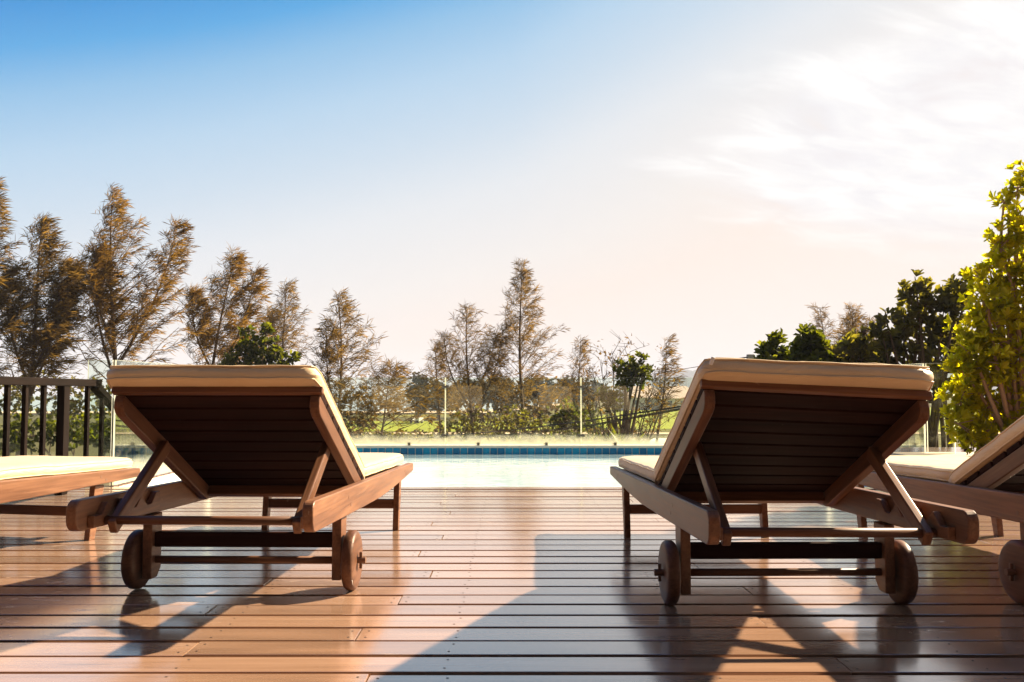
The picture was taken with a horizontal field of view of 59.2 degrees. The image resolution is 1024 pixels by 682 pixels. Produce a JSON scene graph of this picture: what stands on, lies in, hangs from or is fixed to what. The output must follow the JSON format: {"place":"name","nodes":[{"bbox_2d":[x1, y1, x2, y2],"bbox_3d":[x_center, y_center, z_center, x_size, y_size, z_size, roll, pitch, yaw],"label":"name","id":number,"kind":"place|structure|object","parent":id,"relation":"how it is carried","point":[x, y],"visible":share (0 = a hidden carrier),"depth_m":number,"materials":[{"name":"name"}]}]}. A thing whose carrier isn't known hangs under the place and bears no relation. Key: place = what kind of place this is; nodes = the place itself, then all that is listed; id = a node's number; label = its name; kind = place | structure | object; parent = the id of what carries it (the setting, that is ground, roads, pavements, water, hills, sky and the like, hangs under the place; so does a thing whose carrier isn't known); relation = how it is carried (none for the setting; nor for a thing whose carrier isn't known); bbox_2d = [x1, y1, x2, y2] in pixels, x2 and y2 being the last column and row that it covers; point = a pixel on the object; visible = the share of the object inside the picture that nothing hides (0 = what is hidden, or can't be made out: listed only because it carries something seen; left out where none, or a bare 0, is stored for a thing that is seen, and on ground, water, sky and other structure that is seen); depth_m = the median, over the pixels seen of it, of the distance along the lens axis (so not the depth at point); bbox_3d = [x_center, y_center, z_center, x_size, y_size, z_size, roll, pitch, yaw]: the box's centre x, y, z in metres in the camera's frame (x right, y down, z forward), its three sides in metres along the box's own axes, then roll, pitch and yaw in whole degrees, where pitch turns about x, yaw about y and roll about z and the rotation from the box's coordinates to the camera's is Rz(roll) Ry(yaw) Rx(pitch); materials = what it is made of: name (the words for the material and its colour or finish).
{"place":"outdoors","nodes":[
{"label":"outdoors","id":0,"kind":"place"},
{"bbox_2d":[0,390,557,410],"bbox_3d":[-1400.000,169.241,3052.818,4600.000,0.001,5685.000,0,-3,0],"label":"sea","id":1,"kind":"structure","parent":0,"point":[49,405],"depth_m":402.15,"materials":[{"name":"liquid"}]},
{"bbox_2d":[2,404,558,412],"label":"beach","id":2,"kind":"structure","parent":0,"point":[342,412],"depth_m":217.32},
{"bbox_2d":[347,421,556,431],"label":"lawn","id":3,"kind":"structure","parent":0,"point":[425,426],"depth_m":136.03,"materials":[{"name":"green plant"}]},
{"bbox_2d":[410,412,422,422],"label":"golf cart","id":4,"kind":"object","parent":3,"relation":"on","point":[419,419],"visible":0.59,"depth_m":149.05,"materials":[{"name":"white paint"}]},
{"bbox_2d":[403,371,436,417],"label":"tree","id":5,"kind":"object","parent":3,"relation":"on","point":[417,376],"visible":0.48,"depth_m":149.26,"materials":[{"name":"brown plant"}]},
{"bbox_2d":[0,393,995,456],"bbox_3d":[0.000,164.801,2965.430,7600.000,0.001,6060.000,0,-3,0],"label":"ground","id":6,"kind":"structure","parent":0,"point":[93,451],"depth_m":110.45,"materials":[{"name":"green plant"}]},
{"bbox_2d":[0,176,40,375],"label":"casuarina tree","id":7,"kind":"object","parent":6,"relation":"on","point":[12,273],"visible":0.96,"depth_m":21.34,"materials":[{"name":"brown plant"}]},
{"bbox_2d":[0,411,98,455],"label":"bush","id":8,"kind":"object","parent":6,"relation":"on","point":[76,437],"visible":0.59,"depth_m":18.86,"materials":[{"name":"green plant"}]},
{"bbox_2d":[0,369,111,456],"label":"bush","id":9,"kind":"object","parent":6,"relation":"on","point":[74,408],"visible":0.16,"depth_m":39.93,"materials":[{"name":"green plant"}]},
{"bbox_2d":[0,211,120,455],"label":"casuarina tree","id":10,"kind":"object","parent":6,"relation":"on","point":[67,291],"visible":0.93,"depth_m":21.86,"materials":[{"name":"brown plant"}]},
{"bbox_2d":[89,413,110,456],"bbox_3d":[-8.752,4.137,19.791,1.473,5.137,0.977,2,-4,-33],"label":"bush","id":11,"kind":"object","parent":6,"relation":"on","point":[107,437],"visible":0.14,"depth_m":19.68,"materials":[{"name":"green plant"}]},
{"bbox_2d":[68,183,222,398],"bbox_3d":[-9.683,1.402,23.274,4.362,10.991,3.680,0,-3,0],"label":"casuarina tree","id":12,"kind":"object","parent":6,"relation":"on","point":[102,264],"visible":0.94,"depth_m":22.97,"materials":[{"name":"brown plant"}]},
{"bbox_2d":[177,241,277,364],"bbox_3d":[-7.951,2.075,24.744,2.791,9.790,3.111,0,-3,0],"label":"casuarina tree","id":13,"kind":"object","parent":6,"relation":"on","point":[212,337],"visible":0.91,"depth_m":25.02,"materials":[{"name":"brown plant"}]},
{"bbox_2d":[219,321,301,364],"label":"leafy tree","id":14,"kind":"object","parent":6,"relation":"on","point":[256,354],"visible":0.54,"depth_m":21.93,"materials":[{"name":"green plant"}]},
{"bbox_2d":[255,304,287,357],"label":"casuarina tree","id":15,"kind":"object","parent":6,"relation":"on","point":[267,320],"visible":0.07,"depth_m":34.05,"materials":[{"name":"brown plant"}]},
{"bbox_2d":[258,277,317,359],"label":"casuarina tree","id":16,"kind":"object","parent":6,"relation":"on","point":[285,328],"visible":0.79,"depth_m":30.03,"materials":[{"name":"brown plant"}]},
{"bbox_2d":[299,287,400,421],"bbox_3d":[-4.379,2.733,24.149,2.383,8.412,3.094,-2,-4,35],"label":"casuarina tree","id":17,"kind":"object","parent":6,"relation":"on","point":[329,354],"visible":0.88,"depth_m":24.03,"materials":[{"name":"brown plant"}]},
{"bbox_2d":[332,383,402,443],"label":"bush","id":18,"kind":"object","parent":6,"relation":"on","point":[347,425],"visible":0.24,"depth_m":49.89,"materials":[{"name":"green plant"}]},
{"bbox_2d":[353,426,433,443],"bbox_3d":[-5.238,5.765,39.760,3.586,4.025,1.225,0,-3,0],"label":"bush","id":19,"kind":"object","parent":6,"relation":"on","point":[376,434],"visible":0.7,"depth_m":39.87,"materials":[{"name":"green plant"}]},
{"bbox_2d":[340,406,446,443],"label":"bush","id":20,"kind":"object","parent":6,"relation":"on","point":[357,434],"visible":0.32,"depth_m":69.67,"materials":[{"name":"green plant"}]},
{"bbox_2d":[345,353,457,441],"bbox_3d":[-2.930,3.593,23.733,2.950,6.657,4.054,0,-3,0],"label":"casuarina tree","id":21,"kind":"object","parent":6,"relation":"on","point":[396,374],"visible":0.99,"depth_m":23.88,"materials":[{"name":"brown plant"}]},
{"bbox_2d":[428,379,454,419],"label":"tree","id":22,"kind":"object","parent":6,"relation":"on","point":[436,403],"visible":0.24,"depth_m":163.98,"materials":[{"name":"green plant"}]},
{"bbox_2d":[414,339,469,440],"bbox_3d":[-2.506,3.596,31.672,2.221,7.508,1.853,0,-3,0],"label":"casuarina tree","id":23,"kind":"object","parent":6,"relation":"on","point":[435,381],"visible":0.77,"depth_m":31.84,"materials":[{"name":"brown plant"}]},
{"bbox_2d":[438,405,497,442],"bbox_3d":[-1.305,4.498,26.783,1.865,5.164,1.122,0,-3,0],"label":"bush","id":24,"kind":"object","parent":6,"relation":"on","point":[465,428],"visible":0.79,"depth_m":26.82,"materials":[{"name":"green plant"}]},
{"bbox_2d":[454,378,489,413],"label":"tree","id":25,"kind":"object","parent":6,"relation":"on","point":[473,398],"visible":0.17,"depth_m":179.13,"materials":[{"name":"green plant"}]},
{"bbox_2d":[431,298,541,439],"bbox_3d":[-0.978,2.869,29.908,3.272,8.761,3.017,-2,-4,36],"label":"casuarina tree","id":26,"kind":"object","parent":6,"relation":"on","point":[496,340],"visible":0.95,"depth_m":29.86,"materials":[{"name":"brown plant"}]},
{"bbox_2d":[486,374,517,416],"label":"tree","id":27,"kind":"object","parent":6,"relation":"on","point":[492,402],"visible":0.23,"depth_m":183.98,"materials":[{"name":"green plant"}]},
{"bbox_2d":[441,375,579,443],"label":"bush","id":28,"kind":"object","parent":6,"relation":"on","point":[495,406],"visible":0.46,"depth_m":61.62,"materials":[{"name":"green plant"}]},
{"bbox_2d":[487,404,557,443],"bbox_3d":[0.380,4.411,25.782,2.222,5.230,1.425,0,-3,0],"label":"bush","id":29,"kind":"object","parent":6,"relation":"on","point":[527,437],"visible":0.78,"depth_m":25.75,"materials":[{"name":"green plant"}]},
{"bbox_2d":[475,258,579,440],"bbox_3d":[0.208,2.199,30.210,3.061,10.137,4.444,3,-4,-45],"label":"casuarina tree","id":30,"kind":"object","parent":6,"relation":"on","point":[524,274],"visible":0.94,"depth_m":29.95,"materials":[{"name":"brown plant"}]},
{"bbox_2d":[515,376,555,408],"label":"tree","id":31,"kind":"object","parent":6,"relation":"on","point":[549,382],"visible":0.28,"depth_m":188.81,"materials":[{"name":"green plant"}]},
{"bbox_2d":[516,430,595,443],"bbox_3d":[0.848,4.071,16.780,1.562,4.944,2.209,0,-3,0],"label":"leafy bush","id":32,"kind":"object","parent":6,"relation":"on","point":[554,441],"visible":0.12,"depth_m":17.01,"materials":[{"name":"green plant"}]},
{"bbox_2d":[545,396,590,443],"bbox_3d":[1.505,4.188,23.875,1.176,5.473,0.955,-2,-4,35],"label":"bush","id":33,"kind":"object","parent":6,"relation":"on","point":[560,415],"visible":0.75,"depth_m":23.89,"materials":[{"name":"green plant"}]},
{"bbox_2d":[556,375,590,408],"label":"tree","id":34,"kind":"object","parent":6,"relation":"on","point":[585,393],"visible":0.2,"depth_m":198.61,"materials":[{"name":"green plant"}]},
{"bbox_2d":[561,335,597,442],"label":"casuarina tree","id":35,"kind":"object","parent":6,"relation":"on","point":[584,352],"visible":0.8,"depth_m":32.84,"materials":[{"name":"brown plant"}]},
{"bbox_2d":[587,380,611,409],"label":"tree","id":36,"kind":"object","parent":6,"relation":"on","point":[598,384],"visible":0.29,"depth_m":229.09,"materials":[{"name":"green plant"}]},
{"bbox_2d":[576,403,643,442],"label":"bush","id":37,"kind":"object","parent":6,"relation":"on","point":[591,431],"visible":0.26,"depth_m":63.55,"materials":[{"name":"green plant"}]},
{"bbox_2d":[555,333,679,442],"bbox_3d":[2.870,3.288,22.972,3.526,7.183,2.256,0,-3,0],"label":"bare bush","id":38,"kind":"object","parent":6,"relation":"on","point":[653,419],"visible":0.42,"depth_m":23.12,"materials":[{"name":"green plant"}]},
{"bbox_2d":[586,425,655,443],"bbox_3d":[2.336,4.282,19.891,1.885,4.857,1.787,2,-4,-32],"label":"leafy bush","id":39,"kind":"object","parent":6,"relation":"on","point":[636,440],"visible":0.28,"depth_m":19.88,"materials":[{"name":"green plant"}]},
{"bbox_2d":[594,351,654,443],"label":"multi stemmed tree","id":40,"kind":"object","parent":6,"relation":"on","point":[633,373],"visible":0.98,"depth_m":21.91,"materials":[{"name":"green plant"}]},
{"bbox_2d":[615,386,658,409],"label":"house","id":41,"kind":"structure","parent":6,"relation":"on","point":[641,394],"depth_m":245.42,"materials":[{"name":"paint"}]},
{"bbox_2d":[642,333,685,442],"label":"casuarina tree","id":42,"kind":"object","parent":6,"relation":"on","point":[669,352],"visible":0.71,"depth_m":26.98,"materials":[{"name":"brown plant"}]},
{"bbox_2d":[741,354,753,358],"bbox_3d":[4.119,3.363,15.843,0.377,6.258,0.150,0,-3,0],"label":"utility pole","id":43,"kind":"object","parent":6,"relation":"on","point":[749,356],"visible":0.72,"depth_m":15.95,"materials":[{"name":"concrete"}]},
{"bbox_2d":[582,366,697,381],"bbox_3d":[3.355,0.816,23.008,0.289,0.330,14.131,0,-3,-8],"label":"power cable","id":44,"kind":"object","parent":43,"relation":"attached to","point":[650,374],"visible":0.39,"depth_m":21.60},
{"bbox_2d":[752,327,790,360],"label":"leafy tree","id":45,"kind":"object","parent":6,"relation":"on","point":[770,349],"visible":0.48,"depth_m":12.95,"materials":[{"name":"green plant"}]},
{"bbox_2d":[591,407,975,428],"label":"fairway","id":46,"kind":"structure","parent":6,"relation":"on","point":[669,424],"depth_m":157.21,"materials":[{"name":"green plant"}]},
{"bbox_2d":[657,386,688,409],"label":"house","id":47,"kind":"structure","parent":46,"relation":"on","point":[682,393],"depth_m":245.78,"materials":[{"name":"paint"}]},
{"bbox_2d":[805,303,842,344],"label":"casuarina tree","id":48,"kind":"object","parent":6,"relation":"on","point":[820,318],"visible":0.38,"depth_m":30.00,"materials":[{"name":"brown plant"}]},
{"bbox_2d":[786,323,877,362],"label":"leafy tree","id":49,"kind":"object","parent":6,"relation":"on","point":[807,344],"visible":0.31,"depth_m":12.42,"materials":[{"name":"green plant"}]},
{"bbox_2d":[833,310,858,342],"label":"casuarina tree","id":50,"kind":"object","parent":6,"relation":"on","point":[842,326],"visible":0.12,"depth_m":31.98,"materials":[{"name":"brown plant"}]},
{"bbox_2d":[832,302,877,344],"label":"casuarina tree","id":51,"kind":"object","parent":6,"relation":"on","point":[853,324],"visible":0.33,"depth_m":31.10,"materials":[{"name":"brown plant"}]},
{"bbox_2d":[825,266,978,446],"bbox_3d":[5.268,2.625,11.945,2.165,7.314,0.881,0,-3,0],"label":"leafy tree","id":52,"kind":"object","parent":6,"relation":"on","point":[908,323],"visible":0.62,"depth_m":11.93,"materials":[{"name":"green plant"}]},
{"bbox_2d":[0,0,1023,389],"label":"sky","id":53,"kind":"structure","parent":0,"point":[707,173],"materials":[{"name":"blue"}]},
{"bbox_2d":[354,406,680,442],"bbox_3d":[-0.073,1.564,16.587,0.540,1.265,13.366,2,-4,-35],"label":"power cable","id":54,"kind":"object","parent":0,"point":[533,427],"visible":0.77,"depth_m":16.01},
{"bbox_2d":[400,408,679,443],"bbox_3d":[0.683,1.476,15.553,0.416,1.127,10.808,2,-4,-34],"label":"power cable","id":55,"kind":"object","parent":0,"point":[554,429],"visible":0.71,"depth_m":15.60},
{"bbox_2d":[417,409,679,443],"bbox_3d":[0.685,1.502,15.580,0.427,1.135,10.852,2,-4,-33],"label":"power cable","id":56,"kind":"object","parent":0,"point":[564,429],"visible":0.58,"depth_m":15.38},
{"bbox_2d":[355,432,999,433],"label":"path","id":57,"kind":"structure","parent":0,"point":[548,433],"depth_m":113.61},
{"bbox_2d":[609,359,1018,393],"bbox_3d":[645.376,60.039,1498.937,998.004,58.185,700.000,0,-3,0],"label":"hills","id":58,"kind":"structure","parent":0,"point":[689,375],"depth_m":1338.91,"materials":[{"name":"green plant"}]},
{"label":"deck base","id":59,"kind":"structure","parent":0,"visible":0},
{"bbox_2d":[0,447,1023,681],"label":"deck","id":60,"kind":"structure","parent":59,"relation":"on","point":[508,584],"depth_m":2.65,"materials":[{"name":"brown wood"}]},
{"bbox_2d":[0,376,101,494],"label":"wooden railing","id":61,"kind":"object","parent":60,"relation":"on","point":[63,385],"visible":0.64,"depth_m":5.27,"materials":[{"name":"brown wood"}]},
{"bbox_2d":[0,456,139,540],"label":"sun lounger","id":62,"kind":"object","parent":60,"relation":"on","point":[24,477],"visible":0.99,"depth_m":3.72,"materials":[{"name":"brown wood"}]},
{"bbox_2d":[90,386,113,456],"bbox_3d":[-2.925,0.928,6.765,0.060,1.214,1.522,1,-3,-10],"label":"stair handrail","id":63,"kind":"object","parent":60,"relation":"attached to","point":[102,394],"visible":0.19,"depth_m":6.21,"materials":[{"name":"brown wood"}]},
{"bbox_2d":[88,360,172,485],"bbox_3d":[-2.700,0.639,7.859,0.181,0.822,3.896,0,-3,0],"label":"glass fence","id":64,"kind":"object","parent":60,"relation":"on","point":[128,443],"visible":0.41,"depth_m":6.16,"materials":[{"name":"clear glass"}]},
{"bbox_2d":[66,364,412,589],"bbox_3d":[-0.843,0.467,3.430,0.780,0.711,2.012,0,-3,1],"label":"sun lounger","id":65,"kind":"object","parent":60,"relation":"on","point":[267,433],"visible":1,"depth_m":2.85,"materials":[{"name":"brown wood"}]},
{"bbox_2d":[119,444,866,486],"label":"swimming pool","id":66,"kind":"structure","parent":60,"relation":"in","point":[524,449],"depth_m":9.75,"materials":[{"name":"tile"}]},
{"bbox_2d":[355,377,663,444],"bbox_3d":[0.060,0.765,9.823,5.306,0.736,0.044,0,-3,0],"label":"glass fence","id":67,"kind":"object","parent":66,"relation":"on","point":[580,435],"visible":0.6,"depth_m":9.80,"materials":[{"name":"glass"}]},
{"bbox_2d":[399,454,865,486],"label":"water","id":68,"kind":"structure","parent":66,"relation":"in","point":[511,470],"depth_m":7.77,"materials":[{"name":"white liquid"}]},
{"bbox_2d":[610,357,979,604],"bbox_3d":[0.807,0.449,3.230,0.780,0.725,2.012,0,-3,-1],"label":"sun lounger","id":69,"kind":"object","parent":60,"relation":"on","point":[761,433],"visible":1,"depth_m":2.64,"materials":[{"name":"brown wood"}]},
{"bbox_2d":[894,363,955,452],"bbox_3d":[2.840,0.651,7.894,0.201,0.802,3.826,0,-3,0],"label":"glass fence","id":70,"kind":"object","parent":60,"relation":"on","point":[915,442],"visible":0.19,"depth_m":6.12,"materials":[{"name":"clear glass"}]},
{"bbox_2d":[891,452,973,456],"bbox_3d":[3.240,0.838,5.713,1.400,0.214,0.780,0,-3,0],"label":"planter","id":71,"kind":"object","parent":60,"relation":"on","point":[938,453],"depth_m":5.96,"materials":[{"name":"stone"}]},
{"bbox_2d":[934,159,1023,454],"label":"shrub","id":72,"kind":"object","parent":71,"relation":"in","point":[994,363],"visible":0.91,"depth_m":5.55,"materials":[{"name":"green plant"}]},
{"bbox_2d":[855,415,1023,603],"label":"sun lounger","id":73,"kind":"object","parent":60,"relation":"on","point":[987,479],"visible":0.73,"depth_m":2.97,"materials":[{"name":"brown wood"}]}
]}

